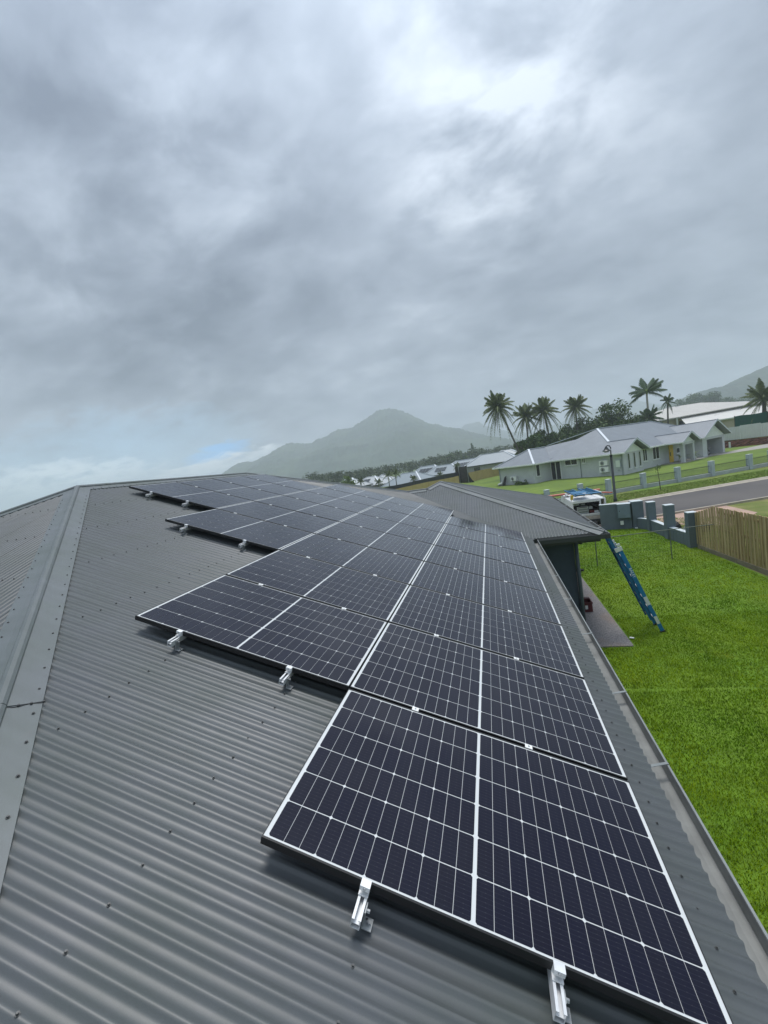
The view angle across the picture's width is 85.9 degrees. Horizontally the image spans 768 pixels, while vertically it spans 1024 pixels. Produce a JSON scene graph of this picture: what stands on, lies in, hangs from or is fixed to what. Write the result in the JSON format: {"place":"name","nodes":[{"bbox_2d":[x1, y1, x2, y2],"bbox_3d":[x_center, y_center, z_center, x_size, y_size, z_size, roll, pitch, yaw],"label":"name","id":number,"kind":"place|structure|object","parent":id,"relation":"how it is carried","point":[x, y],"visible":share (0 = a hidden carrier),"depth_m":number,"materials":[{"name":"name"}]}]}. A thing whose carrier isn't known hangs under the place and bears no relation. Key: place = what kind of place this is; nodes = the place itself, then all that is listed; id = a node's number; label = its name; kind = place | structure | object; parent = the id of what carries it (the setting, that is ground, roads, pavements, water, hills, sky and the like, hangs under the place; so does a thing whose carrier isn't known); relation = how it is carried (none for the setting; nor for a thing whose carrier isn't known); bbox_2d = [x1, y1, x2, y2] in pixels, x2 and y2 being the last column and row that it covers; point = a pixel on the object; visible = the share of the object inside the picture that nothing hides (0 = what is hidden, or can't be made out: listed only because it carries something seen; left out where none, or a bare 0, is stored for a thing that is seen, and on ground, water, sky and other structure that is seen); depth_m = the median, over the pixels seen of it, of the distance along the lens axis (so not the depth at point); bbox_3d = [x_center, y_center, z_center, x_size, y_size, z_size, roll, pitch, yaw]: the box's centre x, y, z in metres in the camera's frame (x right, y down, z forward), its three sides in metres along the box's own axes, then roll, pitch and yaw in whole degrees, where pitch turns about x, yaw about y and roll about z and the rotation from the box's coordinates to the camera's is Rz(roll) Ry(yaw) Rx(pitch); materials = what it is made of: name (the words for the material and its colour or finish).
{"place":"outdoors","nodes":[
{"label":"outdoors","id":0,"kind":"place"},
{"bbox_2d":[222,408,524,478],"bbox_3d":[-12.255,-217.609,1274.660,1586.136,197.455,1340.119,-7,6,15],"label":"mountain","id":1,"kind":"structure","parent":0,"point":[384,437],"depth_m":997.65,"materials":[{"name":"plant"}]},
{"bbox_2d":[0,0,767,511],"label":"sky","id":2,"kind":"structure","parent":0,"point":[232,232],"materials":[{"name":"grey"}]},
{"bbox_2d":[339,469,764,499],"bbox_3d":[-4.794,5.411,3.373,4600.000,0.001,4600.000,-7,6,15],"label":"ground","id":3,"kind":"structure","parent":0,"point":[414,470],"depth_m":290.59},
{"bbox_2d":[341,475,355,484],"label":"bushy tree","id":4,"kind":"object","parent":3,"relation":"on","point":[348,480],"visible":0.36,"depth_m":104.72,"materials":[{"name":"green plant"}]},
{"bbox_2d":[340,477,372,486],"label":"distant house","id":5,"kind":"structure","parent":3,"relation":"on","point":[364,483],"depth_m":116.36,"materials":[{"name":"white metal"}]},
{"bbox_2d":[362,476,390,486],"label":"distant house","id":6,"kind":"structure","parent":3,"relation":"on","point":[370,479],"depth_m":125.37,"materials":[{"name":"white metal"}]},
{"bbox_2d":[0,472,767,1023],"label":"house","id":7,"kind":"structure","parent":3,"relation":"on","point":[148,776],"depth_m":1.92,"materials":[{"name":"metal"}]},
{"bbox_2d":[145,479,257,499],"bbox_3d":[-3.484,-0.600,9.389,0.066,0.143,4.816,-7,6,15],"label":"mounting rail","id":8,"kind":"object","parent":7,"relation":"attached to","point":[150,494],"visible":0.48,"depth_m":7.15,"materials":[{"name":"metal"}]},
{"bbox_2d":[129,482,251,508],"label":"solar panel","id":9,"kind":"object","parent":8,"relation":"attached to","point":[198,496],"visible":0.98,"depth_m":7.51,"materials":[{"name":"glass"}]},
{"bbox_2d":[178,479,280,500],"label":"solar panel","id":10,"kind":"object","parent":8,"relation":"attached to","point":[236,490],"visible":0.98,"depth_m":8.69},
{"bbox_2d":[214,476,303,494],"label":"solar panel","id":11,"kind":"object","parent":8,"relation":"attached to","point":[261,485],"visible":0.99,"depth_m":9.80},
{"bbox_2d":[243,474,320,490],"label":"solar panel","id":12,"kind":"object","parent":8,"relation":"attached to","point":[284,482],"visible":0.94,"depth_m":10.92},
{"bbox_2d":[179,489,334,534],"bbox_3d":[-1.900,-0.232,9.043,0.066,0.143,7.124,-7,6,15],"label":"mounting rail","id":13,"kind":"object","parent":7,"relation":"attached to","point":[185,528],"visible":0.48,"depth_m":5.69,"materials":[{"name":"metal"}]},
{"bbox_2d":[217,501,337,532],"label":"solar panel","id":14,"kind":"object","parent":13,"relation":"attached to","point":[286,517],"visible":0.99,"depth_m":7.19,"materials":[{"name":"glass"}]},
{"bbox_2d":[167,504,400,651],"bbox_3d":[-0.423,0.333,7.550,0.066,0.143,9.432,-7,6,15],"label":"mounting rail","id":15,"kind":"object","parent":7,"relation":"attached to","point":[178,638],"visible":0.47,"depth_m":3.08,"materials":[{"name":"metal"}]},
{"bbox_2d":[239,501,352,550],"bbox_3d":[-1.027,-0.029,8.852,0.066,0.143,7.124,-7,6,15],"label":"mounting rail","id":16,"kind":"object","parent":7,"relation":"attached to","point":[243,544],"visible":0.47,"depth_m":5.50,"materials":[{"name":"metal"}]},
{"bbox_2d":[165,509,313,550],"bbox_3d":[-2.093,0.234,6.156,1.774,0.035,1.134,13,11,12],"label":"solar panel","id":17,"kind":"object","parent":16,"relation":"attached to","point":[252,531],"visible":1,"depth_m":6.03,"materials":[{"name":"glass"}]},
{"bbox_2d":[256,495,357,521],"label":"solar panel","id":18,"kind":"object","parent":16,"relation":"attached to","point":[312,508],"visible":0.98,"depth_m":8.31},
{"bbox_2d":[283,491,372,512],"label":"solar panel","id":19,"kind":"object","parent":16,"relation":"attached to","point":[351,506],"visible":0.98,"depth_m":9.43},
{"bbox_2d":[306,487,383,505],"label":"solar panel","id":20,"kind":"object","parent":16,"relation":"attached to","point":[348,496],"visible":0.97,"depth_m":10.55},
{"bbox_2d":[324,484,392,500],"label":"solar panel","id":21,"kind":"object","parent":16,"relation":"attached to","point":[360,492],"visible":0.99,"depth_m":11.65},
{"bbox_2d":[279,518,426,689],"bbox_3d":[0.445,0.535,7.360,0.066,0.143,9.432,-7,6,15],"label":"mounting rail","id":22,"kind":"object","parent":7,"relation":"attached to","point":[286,676],"visible":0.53,"depth_m":2.89,"materials":[{"name":"metal"}]},
{"bbox_2d":[135,575,386,690],"bbox_3d":[-0.953,0.941,3.567,1.774,0.036,1.134,13,11,12],"label":"solar panel","id":23,"kind":"object","parent":22,"relation":"attached to","point":[321,642],"visible":0.99,"depth_m":3.40,"materials":[{"name":"glass"}]},
{"bbox_2d":[226,550,408,622],"bbox_3d":[-0.674,0.784,4.676,1.774,0.036,1.134,13,11,12],"label":"solar panel","id":24,"kind":"object","parent":22,"relation":"attached to","point":[367,594],"visible":0.98,"depth_m":4.57,"materials":[{"name":"glass"}]},
{"bbox_2d":[279,533,423,585],"bbox_3d":[-0.395,0.628,5.785,1.774,0.035,1.134,13,11,12],"label":"solar panel","id":25,"kind":"object","parent":22,"relation":"attached to","point":[381,563],"visible":0.98,"depth_m":5.70,"materials":[{"name":"glass"}]},
{"bbox_2d":[315,522,432,560],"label":"solar panel","id":26,"kind":"object","parent":22,"relation":"attached to","point":[391,543],"visible":0.99,"depth_m":6.82,"materials":[{"name":"glass"}]},
{"bbox_2d":[340,513,440,545],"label":"solar panel","id":27,"kind":"object","parent":22,"relation":"attached to","point":[397,529],"visible":0.98,"depth_m":7.94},
{"bbox_2d":[360,507,445,533],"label":"solar panel","id":28,"kind":"object","parent":22,"relation":"attached to","point":[415,521],"visible":1,"depth_m":9.06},
{"bbox_2d":[373,501,449,523],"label":"solar panel","id":29,"kind":"object","parent":22,"relation":"attached to","point":[425,514],"visible":0.98,"depth_m":10.16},
{"bbox_2d":[386,497,453,516],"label":"solar panel","id":30,"kind":"object","parent":22,"relation":"attached to","point":[423,506],"visible":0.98,"depth_m":11.29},
{"bbox_2d":[350,550,459,932],"bbox_3d":[1.042,0.895,6.060,0.066,0.143,9.432,-7,6,15],"label":"mounting rail","id":31,"kind":"object","parent":7,"relation":"attached to","point":[361,902],"visible":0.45,"depth_m":1.58,"materials":[{"name":"metal"}]},
{"bbox_2d":[410,561,560,624],"bbox_3d":[1.302,1.023,5.414,1.774,0.036,1.134,13,11,12],"label":"solar panel","id":32,"kind":"object","parent":31,"relation":"attached to","point":[518,599],"visible":0.98,"depth_m":5.32,"materials":[{"name":"glass"}]},
{"bbox_2d":[425,545,546,591],"bbox_3d":[1.581,0.868,6.523,1.774,0.036,1.134,13,11,12],"label":"solar panel","id":33,"kind":"object","parent":31,"relation":"attached to","point":[489,568],"visible":0.98,"depth_m":6.44,"materials":[{"name":"glass"}]},
{"bbox_2d":[447,516,525,541],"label":"solar panel","id":34,"kind":"object","parent":31,"relation":"attached to","point":[487,528],"visible":1,"depth_m":9.79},
{"bbox_2d":[498,535,571,1023],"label":"mounting rail","id":35,"kind":"object","parent":7,"relation":"attached to","point":[560,1000],"visible":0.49,"depth_m":1.44,"materials":[{"name":"metal"}]},
{"bbox_2d":[434,533,537,569],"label":"solar panel","id":36,"kind":"object","parent":35,"relation":"attached to","point":[498,553],"visible":0.99,"depth_m":7.56,"materials":[{"name":"glass"}]},
{"bbox_2d":[441,524,530,553],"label":"solar panel","id":37,"kind":"object","parent":35,"relation":"attached to","point":[489,538],"visible":0.99,"depth_m":8.68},
{"bbox_2d":[389,585,583,678],"bbox_3d":[1.024,1.179,4.305,1.774,0.035,1.134,13,11,12],"label":"solar panel","id":38,"kind":"object","parent":35,"relation":"attached to","point":[538,642],"visible":1,"depth_m":4.19,"materials":[{"name":"glass"}]},
{"bbox_2d":[350,622,627,780],"bbox_3d":[0.745,1.336,3.196,1.774,0.035,1.134,13,11,12],"label":"solar panel","id":39,"kind":"object","parent":35,"relation":"attached to","point":[551,712],"visible":1,"depth_m":3.04,"materials":[{"name":"glass"}]},
{"bbox_2d":[260,689,732,1023],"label":"solar panel","id":40,"kind":"object","parent":35,"relation":"attached to","point":[544,860],"visible":1,"depth_m":1.85,"materials":[{"name":"glass"}]},
{"bbox_2d":[380,471,435,487],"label":"distant house","id":41,"kind":"structure","parent":3,"relation":"on","point":[403,478],"depth_m":117.93,"materials":[{"name":"white metal"}]},
{"bbox_2d":[302,441,518,482],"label":"wood","id":42,"kind":"object","parent":3,"relation":"on","point":[337,476],"visible":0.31,"depth_m":220.56,"materials":[{"name":"green plant"}]},
{"bbox_2d":[415,464,436,472],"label":"distant house","id":43,"kind":"structure","parent":3,"relation":"on","point":[423,469],"depth_m":140.28,"materials":[{"name":"white metal"}]},
{"bbox_2d":[425,463,462,475],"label":"distant house","id":44,"kind":"structure","parent":3,"relation":"on","point":[445,469],"depth_m":129.78,"materials":[{"name":"white metal"}]},
{"bbox_2d":[442,450,469,463],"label":"broad tree","id":45,"kind":"object","parent":3,"relation":"on","point":[455,455],"visible":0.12,"depth_m":228.12,"materials":[{"name":"green plant"}]},
{"bbox_2d":[452,458,474,465],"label":"distant house","id":46,"kind":"structure","parent":3,"relation":"on","point":[463,462],"depth_m":135.05,"materials":[{"name":"white metal"}]},
{"bbox_2d":[465,451,515,472],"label":"distant house","id":47,"kind":"structure","parent":3,"relation":"on","point":[486,461],"depth_m":125.20,"materials":[{"name":"white metal"}]},
{"bbox_2d":[597,476,767,525],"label":"kerb","id":48,"kind":"structure","parent":3,"relation":"on","point":[709,487],"depth_m":29.48,"materials":[{"name":"concrete"}]},
{"bbox_2d":[673,396,699,406],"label":"hazy tree","id":49,"kind":"object","parent":3,"relation":"on","point":[689,401],"visible":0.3,"depth_m":324.48,"materials":[{"name":"green plant"}]},
{"bbox_2d":[686,393,703,403],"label":"hazy tree","id":50,"kind":"object","parent":3,"relation":"on","point":[698,395],"visible":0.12,"depth_m":334.86,"materials":[{"name":"green plant"}]},
{"bbox_2d":[698,391,723,402],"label":"hazy tree","id":51,"kind":"object","parent":3,"relation":"on","point":[712,397],"visible":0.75,"depth_m":322.76,"materials":[{"name":"green plant"}]},
{"bbox_2d":[720,397,740,401],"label":"hazy tree","id":52,"kind":"object","parent":3,"relation":"on","point":[731,399],"visible":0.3,"depth_m":332.80,"materials":[{"name":"green plant"}]},
{"bbox_2d":[460,400,663,439],"bbox_3d":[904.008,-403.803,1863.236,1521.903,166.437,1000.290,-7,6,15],"label":"hills","id":53,"kind":"structure","parent":0,"point":[638,406],"depth_m":1851.48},
{"bbox_2d":[384,444,767,498],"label":"neighbour lawn","id":54,"kind":"structure","parent":0,"point":[556,485],"depth_m":48.12,"materials":[{"name":"green plant"}]},
{"bbox_2d":[382,470,393,485],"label":"palm","id":55,"kind":"object","parent":54,"relation":"on","point":[387,473],"visible":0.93,"depth_m":111.47,"materials":[{"name":"green plant"}]},
{"bbox_2d":[389,466,399,484],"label":"palm","id":56,"kind":"object","parent":54,"relation":"on","point":[394,472],"visible":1,"depth_m":109.45,"materials":[{"name":"green plant"}]},
{"bbox_2d":[385,472,457,488],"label":"dark fence","id":57,"kind":"object","parent":54,"relation":"on","point":[455,474],"visible":0.31,"depth_m":72.85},
{"bbox_2d":[397,468,498,490],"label":"yellow fence","id":58,"kind":"object","parent":54,"relation":"on","point":[481,474],"visible":0.48,"depth_m":73.22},
{"bbox_2d":[454,463,473,482],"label":"tarp screen","id":59,"kind":"object","parent":54,"relation":"on","point":[463,475],"visible":0.78,"depth_m":81.21,"materials":[{"name":"fabric"}]},
{"bbox_2d":[482,390,519,453],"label":"coconut palm","id":60,"kind":"object","parent":54,"relation":"on","point":[495,404],"visible":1,"depth_m":74.45,"materials":[{"name":"green plant"}]},
{"bbox_2d":[512,403,539,439],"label":"coconut palm","id":61,"kind":"object","parent":54,"relation":"on","point":[524,414],"visible":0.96,"depth_m":86.50,"materials":[{"name":"green plant"}]},
{"bbox_2d":[513,433,543,454],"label":"leafy tree","id":62,"kind":"object","parent":54,"relation":"on","point":[534,441],"visible":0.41,"depth_m":82.55,"materials":[{"name":"green plant"}]},
{"bbox_2d":[526,430,556,446],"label":"leafy tree","id":63,"kind":"object","parent":54,"relation":"on","point":[548,439],"visible":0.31,"depth_m":85.93,"materials":[{"name":"green plant"}]},
{"bbox_2d":[528,396,561,437],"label":"coconut palm","id":64,"kind":"object","parent":54,"relation":"on","point":[544,408],"visible":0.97,"depth_m":85.26,"materials":[{"name":"green plant"}]},
{"bbox_2d":[544,431,570,443],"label":"leafy tree","id":65,"kind":"object","parent":54,"relation":"on","point":[562,437],"visible":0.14,"depth_m":89.52,"materials":[{"name":"green plant"}]},
{"bbox_2d":[558,423,589,440],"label":"leafy tree","id":66,"kind":"object","parent":54,"relation":"on","point":[570,431],"visible":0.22,"depth_m":91.51,"materials":[{"name":"green plant"}]},
{"bbox_2d":[561,395,591,433],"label":"coconut palm","id":67,"kind":"object","parent":54,"relation":"on","point":[575,405],"visible":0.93,"depth_m":91.25,"materials":[{"name":"green plant"}]},
{"bbox_2d":[577,417,604,433],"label":"leafy tree","id":68,"kind":"object","parent":54,"relation":"on","point":[582,419],"visible":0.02,"depth_m":92.75,"materials":[{"name":"green plant"}]},
{"bbox_2d":[492,419,731,484],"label":"neighbour house","id":69,"kind":"structure","parent":54,"relation":"on","point":[638,446],"depth_m":55.49,"materials":[{"name":"concrete"}]},
{"bbox_2d":[535,464,540,476],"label":"window","id":70,"kind":"structure","parent":69,"relation":"in","point":[538,474],"depth_m":55.84,"materials":[{"name":"glass"}]},
{"bbox_2d":[550,461,561,479],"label":"sliding door","id":71,"kind":"structure","parent":69,"relation":"in","point":[556,472],"depth_m":56.51,"materials":[{"name":"white paint"}]},
{"bbox_2d":[564,459,577,466],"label":"window","id":72,"kind":"structure","parent":69,"relation":"in","point":[573,462],"depth_m":54.36,"materials":[{"name":"glass"}]},
{"bbox_2d":[599,460,608,465],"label":"air conditioner","id":73,"kind":"object","parent":69,"relation":"attached to","point":[604,463],"visible":1,"depth_m":50.18,"materials":[{"name":"white paint"}]},
{"bbox_2d":[599,466,609,472],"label":"air conditioner","id":74,"kind":"object","parent":69,"relation":"attached to","point":[604,469],"visible":1,"depth_m":50.26,"materials":[{"name":"white paint"}]},
{"bbox_2d":[642,449,647,461],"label":"window","id":75,"kind":"structure","parent":69,"relation":"in","point":[645,459],"depth_m":52.02,"materials":[{"name":"grey glass"}]},
{"bbox_2d":[652,447,660,460],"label":"window","id":76,"kind":"structure","parent":69,"relation":"in","point":[655,451],"depth_m":53.29,"materials":[{"name":"glass"}]},
{"bbox_2d":[668,444,673,461],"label":"front door","id":77,"kind":"structure","parent":69,"relation":"in","point":[671,457],"depth_m":55.09,"materials":[{"name":"yellow paint"}]},
{"bbox_2d":[583,398,642,433],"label":"leafy tree","id":78,"kind":"object","parent":54,"relation":"on","point":[608,419],"visible":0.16,"depth_m":89.18,"materials":[{"name":"green plant"}]},
{"bbox_2d":[629,378,667,408],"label":"royal palm","id":79,"kind":"object","parent":54,"relation":"on","point":[652,386],"visible":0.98,"depth_m":82.73,"materials":[{"name":"green plant"}]},
{"bbox_2d":[638,405,663,422],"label":"fan palm","id":80,"kind":"object","parent":54,"relation":"on","point":[647,415],"visible":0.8,"depth_m":80.85,"materials":[{"name":"green plant"}]},
{"bbox_2d":[660,393,674,423],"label":"ragged palm","id":81,"kind":"object","parent":54,"relation":"on","point":[668,400],"visible":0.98,"depth_m":87.03,"materials":[{"name":"green plant"}]},
{"bbox_2d":[654,401,767,427],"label":"pale house","id":82,"kind":"structure","parent":54,"relation":"on","point":[724,413],"depth_m":100.04,"materials":[{"name":"white metal"}]},
{"bbox_2d":[709,444,767,456],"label":"driveway slab","id":83,"kind":"structure","parent":54,"relation":"on","point":[754,448],"depth_m":57.23,"materials":[{"name":"concrete"}]},
{"bbox_2d":[724,436,767,447],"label":"earth bank","id":84,"kind":"structure","parent":54,"relation":"on","point":[750,441],"depth_m":63.63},
{"bbox_2d":[740,378,767,421],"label":"date palm","id":85,"kind":"object","parent":54,"relation":"on","point":[759,393],"visible":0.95,"depth_m":65.46,"materials":[{"name":"green plant"}]},
{"bbox_2d":[576,571,633,647],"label":"path","id":86,"kind":"structure","parent":0,"point":[605,628],"depth_m":10.76,"materials":[{"name":"concrete"}]},
{"bbox_2d":[579,597,592,611],"bbox_3d":[5.809,2.644,11.930,0.344,0.385,0.390,-7,6,15],"label":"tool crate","id":87,"kind":"object","parent":86,"relation":"on","point":[588,603],"visible":0.58,"depth_m":11.76,"materials":[{"name":"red plastic"}]},
{"bbox_2d":[573,528,767,933],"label":"lawn","id":88,"kind":"structure","parent":0,"point":[710,688],"depth_m":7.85,"materials":[{"name":"plant"}]},
{"bbox_2d":[605,538,665,632],"bbox_3d":[6.149,1.688,10.217,1.100,2.579,0.510,-7,6,15],"label":"extension ladder","id":89,"kind":"object","parent":88,"relation":"on","point":[632,580],"visible":0.99,"depth_m":10.05,"materials":[{"name":"metal"}]},
{"bbox_2d":[580,524,713,565],"bbox_3d":[9.424,1.393,15.562,5.342,1.264,0.195,-7,6,14],"label":"fence","id":90,"kind":"object","parent":88,"relation":"on","point":[652,545],"visible":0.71,"depth_m":15.39,"materials":[{"name":"black metal"}]},
{"bbox_2d":[599,500,698,547],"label":"boundary wall","id":91,"kind":"structure","parent":88,"relation":"on","point":[609,519],"depth_m":19.89,"materials":[{"name":"concrete"}]},
{"bbox_2d":[616,503,630,518],"bbox_3d":[12.275,-0.059,21.115,0.600,0.737,0.209,-5,7,31],"label":"meter box","id":92,"kind":"object","parent":91,"relation":"attached to","point":[623,510],"visible":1,"depth_m":21.03,"materials":[{"name":"grey metal"}]},
{"bbox_2d":[617,504,630,517],"bbox_3d":[12.230,-0.035,21.038,0.540,0.680,0.010,-5,7,31],"label":"door","id":93,"kind":"structure","parent":92,"relation":"in","point":[624,510],"depth_m":21.03,"materials":[{"name":"grey metal"}]},
{"bbox_2d":[593,479,767,523],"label":"road","id":94,"kind":"structure","parent":0,"point":[722,495],"depth_m":26.55,"materials":[{"name":"asphalt"}]},
{"bbox_2d":[561,490,605,523],"bbox_3d":[11.929,-0.365,25.090,1.750,1.834,4.920,-7,6,15],"label":"work ute","id":95,"kind":"object","parent":94,"relation":"on","point":[586,505],"visible":0.58,"depth_m":23.06,"materials":[{"name":"white metal"}]},
{"bbox_2d":[564,487,600,496],"bbox_3d":[11.511,-1.178,24.076,1.310,0.086,3.450,-7,6,15],"label":"blue ladder","id":96,"kind":"object","parent":95,"relation":"on","point":[575,493],"visible":1,"depth_m":23.61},
{"bbox_2d":[602,466,767,558],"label":"verge","id":97,"kind":"structure","parent":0,"point":[717,476],"depth_m":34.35,"materials":[{"name":"green plant"}]},
{"bbox_2d":[603,445,617,501],"bbox_3d":[16.417,-2.774,30.102,0.595,4.210,0.646,-14,8,-41],"label":"street lamp","id":98,"kind":"object","parent":97,"relation":"on","point":[606,450],"visible":1,"depth_m":29.99,"materials":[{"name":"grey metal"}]},
{"bbox_2d":[541,450,767,500],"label":"pillar fence","id":99,"kind":"object","parent":97,"relation":"on","point":[678,473],"visible":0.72,"depth_m":35.34,"materials":[{"name":"concrete"}]},
{"bbox_2d":[657,506,756,524],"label":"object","id":100,"kind":"structure","parent":0,"point":[679,515],"depth_m":21.95,"materials":[{"name":"pink concrete"}]},
{"bbox_2d":[656,366,767,411],"bbox_3d":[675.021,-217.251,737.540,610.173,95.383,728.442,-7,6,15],"label":"hill","id":101,"kind":"structure","parent":0,"point":[736,389],"depth_m":726.07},
{"bbox_2d":[681,499,767,576],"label":"verge","id":102,"kind":"structure","parent":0,"point":[759,507],"depth_m":21.55,"materials":[{"name":"green plant"}]},
{"bbox_2d":[694,506,767,575],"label":"paling fence","id":103,"kind":"object","parent":102,"relation":"on","point":[740,536],"visible":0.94,"depth_m":13.75,"materials":[{"name":"brown wood"}]},
{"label":"raised terrace","id":104,"kind":"structure","parent":0,"visible":0},
{"bbox_2d":[724,422,767,440],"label":"sheet fence","id":105,"kind":"object","parent":104,"relation":"on","point":[750,430],"visible":0.87,"depth_m":63.65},
{"bbox_2d":[734,411,767,426],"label":"shade screen","id":106,"kind":"object","parent":104,"relation":"on","point":[762,417],"visible":0.43,"depth_m":65.78,"materials":[{"name":"green fabric"}]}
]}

